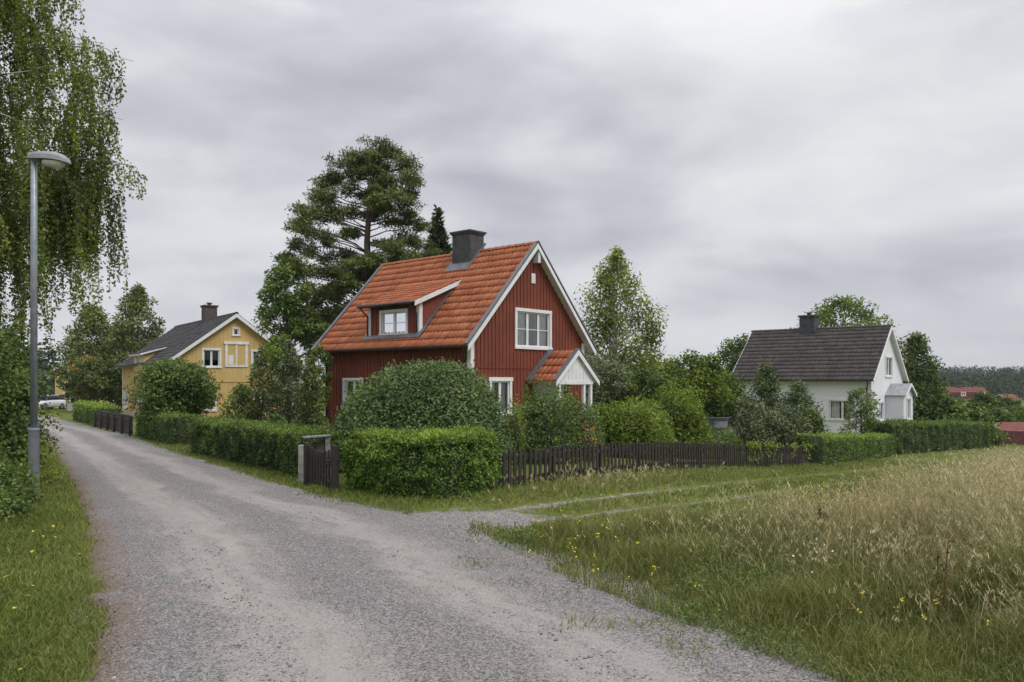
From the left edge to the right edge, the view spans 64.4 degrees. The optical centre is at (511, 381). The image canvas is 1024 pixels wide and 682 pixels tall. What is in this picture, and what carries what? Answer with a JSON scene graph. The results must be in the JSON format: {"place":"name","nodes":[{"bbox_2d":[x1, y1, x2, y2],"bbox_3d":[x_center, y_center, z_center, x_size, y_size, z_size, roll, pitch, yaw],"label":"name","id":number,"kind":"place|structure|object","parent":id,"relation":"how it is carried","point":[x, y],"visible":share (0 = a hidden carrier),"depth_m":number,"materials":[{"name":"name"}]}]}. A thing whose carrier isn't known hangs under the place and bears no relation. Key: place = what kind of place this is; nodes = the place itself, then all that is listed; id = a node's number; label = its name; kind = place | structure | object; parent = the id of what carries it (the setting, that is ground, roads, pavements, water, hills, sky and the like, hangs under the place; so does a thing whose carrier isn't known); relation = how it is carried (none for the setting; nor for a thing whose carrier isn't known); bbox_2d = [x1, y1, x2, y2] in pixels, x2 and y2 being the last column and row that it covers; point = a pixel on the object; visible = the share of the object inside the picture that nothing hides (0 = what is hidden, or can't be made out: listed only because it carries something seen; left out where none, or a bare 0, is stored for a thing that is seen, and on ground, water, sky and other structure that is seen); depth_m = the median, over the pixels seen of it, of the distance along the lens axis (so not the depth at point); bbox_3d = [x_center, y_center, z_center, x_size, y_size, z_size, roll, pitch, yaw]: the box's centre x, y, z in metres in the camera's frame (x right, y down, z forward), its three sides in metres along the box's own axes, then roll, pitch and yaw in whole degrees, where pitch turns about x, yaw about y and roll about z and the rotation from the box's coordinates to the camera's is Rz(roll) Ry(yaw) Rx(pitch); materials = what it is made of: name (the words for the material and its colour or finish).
{"place":"outdoors","nodes":[
{"label":"outdoors","id":0,"kind":"place"},
{"bbox_2d":[18,416,839,681],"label":"road","id":1,"kind":"structure","parent":0,"point":[337,592],"depth_m":7.29,"materials":[{"name":"grey gravel"}]},
{"bbox_2d":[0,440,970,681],"bbox_3d":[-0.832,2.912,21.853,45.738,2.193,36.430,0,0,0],"label":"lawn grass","id":2,"kind":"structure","parent":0,"point":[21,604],"depth_m":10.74,"materials":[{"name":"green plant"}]},
{"bbox_2d":[0,382,1023,681],"bbox_3d":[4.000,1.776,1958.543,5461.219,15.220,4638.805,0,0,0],"label":"ground","id":3,"kind":"structure","parent":0,"point":[466,512],"depth_m":13.30,"materials":[{"name":"green plant"}]},
{"bbox_2d":[0,441,42,520],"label":"verge shrub","id":4,"kind":"object","parent":3,"relation":"on","point":[14,495],"visible":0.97,"depth_m":12.23,"materials":[{"name":"green plant"}]},
{"bbox_2d":[1,357,43,406],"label":"maple tree","id":5,"kind":"object","parent":3,"relation":"on","point":[27,375],"visible":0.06,"depth_m":83.68,"materials":[{"name":"green plant"}]},
{"bbox_2d":[0,308,62,479],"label":"verge shrub","id":6,"kind":"object","parent":3,"relation":"on","point":[16,395],"visible":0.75,"depth_m":15.73,"materials":[{"name":"green plant"}]},
{"bbox_2d":[0,416,68,483],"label":"verge shrub","id":7,"kind":"object","parent":3,"relation":"on","point":[51,462],"visible":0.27,"depth_m":16.39,"materials":[{"name":"green plant"}]},
{"bbox_2d":[6,525,79,669],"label":"flowers","id":8,"kind":"object","parent":3,"relation":"on","point":[25,581],"visible":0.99,"depth_m":9.14,"materials":[{"name":"plant"}]},
{"bbox_2d":[0,337,95,401],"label":"forest","id":9,"kind":"object","parent":3,"relation":"on","point":[44,362],"visible":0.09,"depth_m":143.72,"materials":[{"name":"green plant"}]},
{"bbox_2d":[27,151,70,501],"bbox_3d":[-7.651,-0.753,13.450,0.693,6.107,0.280,0,0,0],"label":"street lamp","id":10,"kind":"object","parent":3,"relation":"on","point":[53,159],"visible":0.95,"depth_m":13.40,"materials":[{"name":"grey metal"}]},
{"bbox_2d":[38,395,65,409],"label":"parked car","id":11,"kind":"object","parent":3,"relation":"on","point":[57,401],"visible":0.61,"depth_m":84.01,"materials":[{"name":"white metal"}]},
{"bbox_2d":[50,395,68,408],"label":"parked car","id":12,"kind":"object","parent":3,"relation":"on","point":[61,396],"visible":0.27,"depth_m":87.17,"materials":[{"name":"grey metal"}]},
{"bbox_2d":[67,402,73,410],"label":"garden wall","id":13,"kind":"structure","parent":3,"relation":"on","point":[69,408],"depth_m":77.90,"materials":[{"name":"stone"}]},
{"bbox_2d":[0,0,147,355],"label":"weeping birch","id":14,"kind":"object","parent":3,"relation":"on","point":[63,195],"visible":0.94,"depth_m":16.75,"materials":[{"name":"green plant"}]},
{"bbox_2d":[50,352,117,407],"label":"yellow house","id":15,"kind":"structure","parent":3,"relation":"on","point":[58,391],"depth_m":92.59,"materials":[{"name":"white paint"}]},
{"bbox_2d":[58,354,119,400],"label":"maple tree","id":16,"kind":"object","parent":3,"relation":"on","point":[98,380],"visible":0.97,"depth_m":71.25,"materials":[{"name":"green plant"}]},
{"bbox_2d":[46,300,134,401],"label":"larch tree","id":17,"kind":"object","parent":3,"relation":"on","point":[94,326],"visible":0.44,"depth_m":76.63,"materials":[{"name":"green plant"}]},
{"bbox_2d":[70,399,122,426],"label":"clipped hedge","id":18,"kind":"object","parent":3,"relation":"on","point":[83,411],"visible":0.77,"depth_m":46.01,"materials":[{"name":"green plant"}]},
{"bbox_2d":[94,411,132,435],"bbox_3d":[-18.637,2.022,37.840,0.161,1.266,10.434,0,0,-34],"label":"board fence","id":19,"kind":"object","parent":3,"relation":"on","point":[120,423],"visible":0.98,"depth_m":36.91,"materials":[{"name":"brown wood"}]},
{"bbox_2d":[84,320,145,408],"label":"maple tree","id":20,"kind":"object","parent":3,"relation":"on","point":[117,401],"visible":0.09,"depth_m":80.90,"materials":[{"name":"green plant"}]},
{"bbox_2d":[98,281,165,399],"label":"larch tree","id":21,"kind":"object","parent":3,"relation":"on","point":[137,301],"visible":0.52,"depth_m":72.94,"materials":[{"name":"green plant"}]},
{"bbox_2d":[134,410,197,445],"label":"clipped hedge","id":22,"kind":"object","parent":3,"relation":"on","point":[169,427],"visible":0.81,"depth_m":28.53,"materials":[{"name":"green plant"}]},
{"bbox_2d":[120,356,224,424],"bbox_3d":[-13.277,0.664,32.131,3.736,3.449,4.053,0,0,0],"label":"round bush","id":23,"kind":"object","parent":3,"relation":"on","point":[189,389],"visible":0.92,"depth_m":31.23,"materials":[{"name":"green plant"}]},
{"bbox_2d":[115,302,293,418],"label":"yellow house","id":24,"kind":"structure","parent":3,"relation":"on","point":[225,347],"depth_m":53.50,"materials":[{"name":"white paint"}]},
{"bbox_2d":[124,388,127,408],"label":"window","id":25,"kind":"structure","parent":24,"relation":"in","point":[125,393],"depth_m":63.15,"materials":[{"name":"white paint"}]},
{"bbox_2d":[135,355,140,366],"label":"window","id":26,"kind":"structure","parent":24,"relation":"in","point":[138,358],"depth_m":57.72,"materials":[{"name":"white paint"}]},
{"bbox_2d":[201,393,216,411],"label":"window","id":27,"kind":"structure","parent":24,"relation":"in","point":[214,408],"depth_m":52.47,"materials":[{"name":"white paint"}]},
{"bbox_2d":[201,348,221,367],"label":"window","id":28,"kind":"structure","parent":24,"relation":"in","point":[210,354],"depth_m":52.40,"materials":[{"name":"white paint"}]},
{"bbox_2d":[232,327,240,335],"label":"window","id":29,"kind":"structure","parent":24,"relation":"in","point":[233,328],"depth_m":53.26,"materials":[{"name":"white paint"}]},
{"bbox_2d":[250,350,268,367],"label":"window","id":30,"kind":"structure","parent":24,"relation":"in","point":[253,352],"depth_m":54.00,"materials":[{"name":"white paint"}]},
{"bbox_2d":[219,381,267,421],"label":"bush","id":31,"kind":"object","parent":3,"relation":"on","point":[242,396],"visible":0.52,"depth_m":30.75,"materials":[{"name":"green plant"}]},
{"bbox_2d":[241,344,279,420],"bbox_3d":[-9.517,0.463,31.003,1.569,3.808,1.797,0,0,-12],"label":"young tree","id":32,"kind":"object","parent":3,"relation":"on","point":[264,360],"visible":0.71,"depth_m":30.84,"materials":[{"name":"green plant"}]},
{"bbox_2d":[184,414,345,476],"bbox_3d":[-6.586,1.513,20.863,1.371,1.331,9.053,0,0,-37],"label":"clipped hedge","id":33,"kind":"object","parent":3,"relation":"on","point":[270,445],"visible":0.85,"depth_m":19.62,"materials":[{"name":"green plant"}]},
{"bbox_2d":[246,334,304,420],"bbox_3d":[-10.888,0.090,38.004,2.952,4.751,2.723,0,0,20],"label":"lime bush","id":34,"kind":"object","parent":3,"relation":"on","point":[271,352],"visible":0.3,"depth_m":37.74,"materials":[{"name":"green plant"}]},
{"bbox_2d":[263,413,295,424],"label":"shrub","id":35,"kind":"object","parent":3,"relation":"on","point":[275,417],"visible":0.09,"depth_m":25.44,"materials":[{"name":"green plant"}]},
{"bbox_2d":[250,256,321,425],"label":"broadleaf tree","id":36,"kind":"object","parent":3,"relation":"on","point":[277,284],"visible":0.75,"depth_m":41.33,"materials":[{"name":"green plant"}]},
{"bbox_2d":[263,339,310,424],"bbox_3d":[-8.268,0.380,30.039,1.533,3.955,1.598,0,0,35],"label":"young tree","id":37,"kind":"object","parent":3,"relation":"on","point":[284,373],"visible":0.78,"depth_m":29.85,"materials":[{"name":"green plant"}]},
{"bbox_2d":[292,353,329,430],"bbox_3d":[-7.169,0.643,29.009,1.367,3.405,1.194,0,0,11],"label":"young tree","id":38,"kind":"object","parent":3,"relation":"on","point":[306,417],"visible":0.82,"depth_m":28.88,"materials":[{"name":"green plant"}]},
{"bbox_2d":[298,434,330,481],"bbox_3d":[-4.122,1.675,16.831,0.284,1.111,1.186,0,0,15],"label":"frame","id":39,"kind":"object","parent":3,"relation":"on","point":[300,454],"depth_m":16.26,"materials":[{"name":"stone"}]},
{"bbox_2d":[301,343,333,426],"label":"lime bush","id":40,"kind":"object","parent":3,"relation":"on","point":[326,377],"visible":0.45,"depth_m":34.43,"materials":[{"name":"green plant"}]},
{"bbox_2d":[303,442,338,491],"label":"garden gate","id":41,"kind":"structure","parent":3,"relation":"on","point":[311,458],"depth_m":15.29,"materials":[{"name":"brown wood"}]},
{"bbox_2d":[318,421,344,472],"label":"garden plant","id":42,"kind":"object","parent":3,"relation":"on","point":[328,425],"visible":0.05,"depth_m":17.61,"materials":[{"name":"green plant"}]},
{"bbox_2d":[301,281,363,376],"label":"broadleaf tree","id":43,"kind":"object","parent":3,"relation":"on","point":[331,304],"visible":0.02,"depth_m":45.52,"materials":[{"name":"green plant"}]},
{"bbox_2d":[265,134,442,344],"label":"pine tree","id":44,"kind":"object","parent":3,"relation":"on","point":[379,196],"visible":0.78,"depth_m":43.19,"materials":[{"name":"green plant"}]},
{"bbox_2d":[325,356,517,474],"bbox_3d":[-2.175,0.809,19.303,4.856,2.828,4.524,0,0,0],"label":"round bush","id":45,"kind":"object","parent":3,"relation":"on","point":[432,394],"visible":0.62,"depth_m":18.21,"materials":[{"name":"green plant"}]},
{"bbox_2d":[339,420,504,498],"bbox_3d":[-1.666,1.403,14.974,2.608,1.355,2.166,0,0,26],"label":"clipped hedge","id":46,"kind":"object","parent":3,"relation":"on","point":[437,462],"visible":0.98,"depth_m":14.26,"materials":[{"name":"green plant"}]},
{"bbox_2d":[423,204,451,254],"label":"spruce tree","id":47,"kind":"object","parent":3,"relation":"on","point":[437,231],"visible":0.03,"depth_m":49.75,"materials":[{"name":"green plant"}]},
{"bbox_2d":[311,229,600,430],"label":"red house","id":48,"kind":"structure","parent":3,"relation":"on","point":[508,316],"depth_m":33.03,"materials":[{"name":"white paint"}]},
{"bbox_2d":[342,378,363,405],"bbox_3d":[-6.713,0.545,34.741,1.480,1.410,0.263,0,0,41],"label":"window","id":49,"kind":"structure","parent":48,"relation":"in","point":[348,384],"depth_m":34.97,"materials":[{"name":"white paint"}]},
{"bbox_2d":[378,308,408,334],"bbox_3d":[-4.760,-2.400,33.116,1.780,1.060,0.265,0,0,41],"label":"window","id":50,"kind":"structure","parent":48,"relation":"in","point":[390,321],"depth_m":33.08,"materials":[{"name":"white paint"}]},
{"bbox_2d":[489,377,512,414],"bbox_3d":[-0.496,0.565,31.456,0.262,1.470,1.400,0,0,41],"label":"window","id":51,"kind":"structure","parent":48,"relation":"in","point":[501,381],"depth_m":31.76,"materials":[{"name":"white paint"}]},
{"bbox_2d":[515,307,552,349],"bbox_3d":[0.816,-2.115,32.972,0.265,1.630,2.390,0,0,41],"label":"window","id":52,"kind":"structure","parent":48,"relation":"in","point":[521,314],"depth_m":33.07,"materials":[{"name":"white paint"}]},
{"bbox_2d":[534,384,563,411],"bbox_3d":[1.545,1.003,33.651,0.081,2.005,1.930,0,0,41],"label":"front door","id":53,"kind":"structure","parent":48,"relation":"in","point":[540,386],"depth_m":33.57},
{"bbox_2d":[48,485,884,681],"bbox_3d":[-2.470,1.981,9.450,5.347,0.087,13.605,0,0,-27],"label":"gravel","id":54,"kind":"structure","parent":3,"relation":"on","point":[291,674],"depth_m":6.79,"materials":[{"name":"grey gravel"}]},
{"bbox_2d":[495,393,528,469],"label":"shrub","id":55,"kind":"object","parent":3,"relation":"on","point":[516,428],"visible":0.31,"depth_m":19.68,"materials":[{"name":"green plant"}]},
{"bbox_2d":[505,374,583,464],"bbox_3d":[0.624,1.038,21.924,2.743,2.490,1.974,0,0,-22],"label":"shrub","id":56,"kind":"object","parent":3,"relation":"on","point":[546,427],"visible":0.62,"depth_m":21.59,"materials":[{"name":"green plant"}]},
{"bbox_2d":[553,393,610,461],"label":"shrub","id":57,"kind":"object","parent":3,"relation":"on","point":[586,437],"visible":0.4,"depth_m":23.04,"materials":[{"name":"green plant"}]},
{"bbox_2d":[585,351,642,410],"bbox_3d":[4.336,0.756,38.931,4.507,4.477,4.448,0,0,-17],"label":"grey leaved tree","id":58,"kind":"object","parent":3,"relation":"on","point":[610,375],"visible":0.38,"depth_m":38.51,"materials":[{"name":"green plant"}]},
{"bbox_2d":[574,245,668,408],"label":"birch tree","id":59,"kind":"object","parent":3,"relation":"on","point":[612,323],"visible":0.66,"depth_m":44.24,"materials":[{"name":"green plant"}]},
{"bbox_2d":[583,395,676,459],"bbox_3d":[3.410,1.479,26.353,4.150,2.157,2.516,0,0,0],"label":"shrub","id":60,"kind":"object","parent":3,"relation":"on","point":[631,424],"visible":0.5,"depth_m":25.70,"materials":[{"name":"green plant"}]},
{"bbox_2d":[611,366,678,411],"bbox_3d":[6.433,1.207,38.526,3.680,3.955,3.703,0,0,-25],"label":"garden tree","id":61,"kind":"object","parent":3,"relation":"on","point":[648,374],"visible":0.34,"depth_m":37.96,"materials":[{"name":"green plant"}]},
{"bbox_2d":[496,441,810,488],"bbox_3d":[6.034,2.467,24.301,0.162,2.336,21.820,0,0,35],"label":"picket fence","id":62,"kind":"object","parent":3,"relation":"on","point":[732,454],"visible":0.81,"depth_m":19.89,"materials":[{"name":"brown wood"}]},
{"bbox_2d":[741,439,813,466],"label":"climbing vine","id":63,"kind":"object","parent":62,"relation":"attached to","point":[756,445],"visible":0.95,"depth_m":28.28,"materials":[{"name":"green plant"}]},
{"bbox_2d":[585,356,734,401],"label":"forest","id":64,"kind":"object","parent":3,"relation":"on","point":[660,364],"visible":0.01,"depth_m":247.20,"materials":[{"name":"green plant"}]},
{"bbox_2d":[647,376,718,459],"bbox_3d":[5.623,1.304,29.639,3.630,3.020,2.623,0,0,0],"label":"shrub","id":65,"kind":"object","parent":3,"relation":"on","point":[685,422],"visible":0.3,"depth_m":29.01,"materials":[{"name":"green plant"}]},
{"bbox_2d":[647,349,744,427],"bbox_3d":[8.629,0.873,39.645,5.078,4.952,4.998,0,0,0],"label":"garden tree","id":66,"kind":"object","parent":3,"relation":"on","point":[702,376],"visible":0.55,"depth_m":38.74,"materials":[{"name":"green plant"}]},
{"bbox_2d":[697,416,739,443],"bbox_3d":[9.349,2.358,37.491,1.770,1.540,4.080,0,0,25],"label":"greenhouse","id":67,"kind":"object","parent":3,"relation":"on","point":[724,421],"visible":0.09,"depth_m":37.03,"materials":[{"name":"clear glass"}]},
{"bbox_2d":[697,423,744,458],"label":"shrub","id":68,"kind":"object","parent":3,"relation":"on","point":[721,438],"visible":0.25,"depth_m":30.69,"materials":[{"name":"green plant"}]},
{"bbox_2d":[704,368,751,440],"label":"garden tree","id":69,"kind":"object","parent":3,"relation":"on","point":[740,391],"visible":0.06,"depth_m":43.36,"materials":[{"name":"green plant"}]},
{"bbox_2d":[713,333,748,381],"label":"garden tree","id":70,"kind":"object","parent":3,"relation":"on","point":[727,354],"visible":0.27,"depth_m":65.75,"materials":[{"name":"green plant"}]},
{"bbox_2d":[718,396,790,453],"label":"silver shrub","id":71,"kind":"object","parent":3,"relation":"on","point":[753,421],"visible":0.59,"depth_m":37.88,"materials":[{"name":"green plant"}]},
{"bbox_2d":[736,361,786,435],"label":"young conifer","id":72,"kind":"object","parent":3,"relation":"on","point":[765,384],"visible":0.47,"depth_m":42.73,"materials":[{"name":"green plant"}]},
{"bbox_2d":[744,403,816,452],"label":"silver shrub","id":73,"kind":"object","parent":3,"relation":"on","point":[792,425],"visible":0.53,"depth_m":38.82,"materials":[{"name":"green plant"}]},
{"bbox_2d":[787,509,804,531],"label":"dock plant","id":74,"kind":"object","parent":3,"relation":"on","point":[793,517],"visible":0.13,"depth_m":9.44,"materials":[{"name":"green plant"}]},
{"bbox_2d":[777,379,831,445],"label":"young conifer","id":75,"kind":"object","parent":3,"relation":"on","point":[805,401],"visible":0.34,"depth_m":41.76,"materials":[{"name":"green plant"}]},
{"bbox_2d":[798,407,825,433],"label":"garden shrub","id":76,"kind":"object","parent":3,"relation":"on","point":[818,419],"visible":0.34,"depth_m":40.66,"materials":[{"name":"green plant"}]},
{"bbox_2d":[811,502,828,527],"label":"dock plant","id":77,"kind":"object","parent":3,"relation":"on","point":[819,509],"visible":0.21,"depth_m":9.29,"materials":[{"name":"green plant"}]},
{"bbox_2d":[732,312,916,433],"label":"white house","id":78,"kind":"structure","parent":3,"relation":"on","point":[830,366],"depth_m":53.65,"materials":[{"name":"paint"}]},
{"bbox_2d":[827,399,857,420],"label":"window","id":79,"kind":"structure","parent":78,"relation":"in","point":[833,405],"depth_m":52.38,"materials":[{"name":"white paint"}]},
{"bbox_2d":[879,401,883,420],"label":"window","id":80,"kind":"structure","parent":78,"relation":"in","point":[881,406],"depth_m":52.63,"materials":[{"name":"white paint"}]},
{"bbox_2d":[885,356,892,376],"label":"window","id":81,"kind":"structure","parent":78,"relation":"in","point":[886,357],"depth_m":53.64,"materials":[{"name":"white paint"}]},
{"bbox_2d":[793,430,897,464],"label":"clipped hedge","id":82,"kind":"object","parent":3,"relation":"on","point":[829,447],"visible":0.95,"depth_m":35.61,"materials":[{"name":"green plant"}]},
{"bbox_2d":[790,294,913,380],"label":"broad tree","id":83,"kind":"object","parent":3,"relation":"on","point":[828,312],"visible":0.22,"depth_m":66.57,"materials":[{"name":"green plant"}]},
{"bbox_2d":[837,386,880,433],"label":"apple tree","id":84,"kind":"object","parent":3,"relation":"on","point":[867,422],"visible":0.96,"depth_m":44.24,"materials":[{"name":"green plant"}]},
{"bbox_2d":[867,417,993,454],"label":"clipped hedge","id":85,"kind":"object","parent":3,"relation":"on","point":[917,436],"visible":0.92,"depth_m":49.67,"materials":[{"name":"green plant"}]},
{"bbox_2d":[900,331,968,420],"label":"conical tree","id":86,"kind":"object","parent":3,"relation":"on","point":[917,344],"visible":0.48,"depth_m":60.21,"materials":[{"name":"green plant"}]},
{"bbox_2d":[915,392,971,421],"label":"valley tree","id":87,"kind":"object","parent":3,"relation":"on","point":[945,403],"visible":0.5,"depth_m":58.51,"materials":[{"name":"green plant"}]},
{"bbox_2d":[932,532,954,624],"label":"dock plant","id":88,"kind":"object","parent":3,"relation":"on","point":[938,556],"visible":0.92,"depth_m":6.52,"materials":[{"name":"plant"}]},
{"bbox_2d":[904,365,1023,401],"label":"forest","id":89,"kind":"object","parent":3,"relation":"on","point":[998,380],"visible":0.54,"depth_m":366.10,"materials":[{"name":"green plant"}]},
{"bbox_2d":[946,384,990,400],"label":"red roof house","id":90,"kind":"structure","parent":3,"relation":"on","point":[966,393],"depth_m":232.97,"materials":[{"name":"white paint"}]},
{"bbox_2d":[964,389,1002,412],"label":"valley tree","id":91,"kind":"object","parent":3,"relation":"on","point":[986,398],"visible":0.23,"depth_m":91.38,"materials":[{"name":"green plant"}]},
{"bbox_2d":[960,398,1012,446],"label":"valley tree","id":92,"kind":"object","parent":3,"relation":"on","point":[978,412],"visible":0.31,"depth_m":59.79,"materials":[{"name":"green plant"}]},
{"bbox_2d":[988,405,1016,421],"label":"valley tree","id":93,"kind":"object","parent":3,"relation":"on","point":[998,413],"visible":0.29,"depth_m":87.29,"materials":[{"name":"green plant"}]},
{"bbox_2d":[992,430,1023,444],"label":"building wall","id":94,"kind":"structure","parent":3,"relation":"on","point":[1017,438],"depth_m":63.26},
{"bbox_2d":[994,422,1023,434],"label":"roof","id":95,"kind":"structure","parent":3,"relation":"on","point":[1013,426],"depth_m":75.56,"materials":[{"name":"red tile"}]},
{"bbox_2d":[995,391,1022,405],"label":"red roof house","id":96,"kind":"structure","parent":3,"relation":"on","point":[1005,394],"depth_m":253.50,"materials":[{"name":"tile"}]},
{"bbox_2d":[996,395,1022,418],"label":"valley tree","id":97,"kind":"object","parent":3,"relation":"on","point":[1006,402],"visible":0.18,"depth_m":104.54,"materials":[{"name":"green plant"}]},
{"bbox_2d":[1006,405,1023,421],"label":"valley tree","id":98,"kind":"object","parent":3,"relation":"on","point":[1018,412],"visible":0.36,"depth_m":95.35,"materials":[{"name":"green plant"}]},
{"bbox_2d":[0,0,1023,381],"label":"sky","id":99,"kind":"structure","parent":0,"point":[757,163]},
{"bbox_2d":[461,444,1023,681],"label":"field grass","id":100,"kind":"structure","parent":0,"point":[886,562],"depth_m":7.61,"materials":[{"name":"green plant"}]},
{"bbox_2d":[474,481,993,624],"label":"wildflowers","id":101,"kind":"object","parent":100,"relation":"on","point":[593,570],"visible":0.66,"depth_m":8.55,"materials":[{"name":"plant"}]}
]}

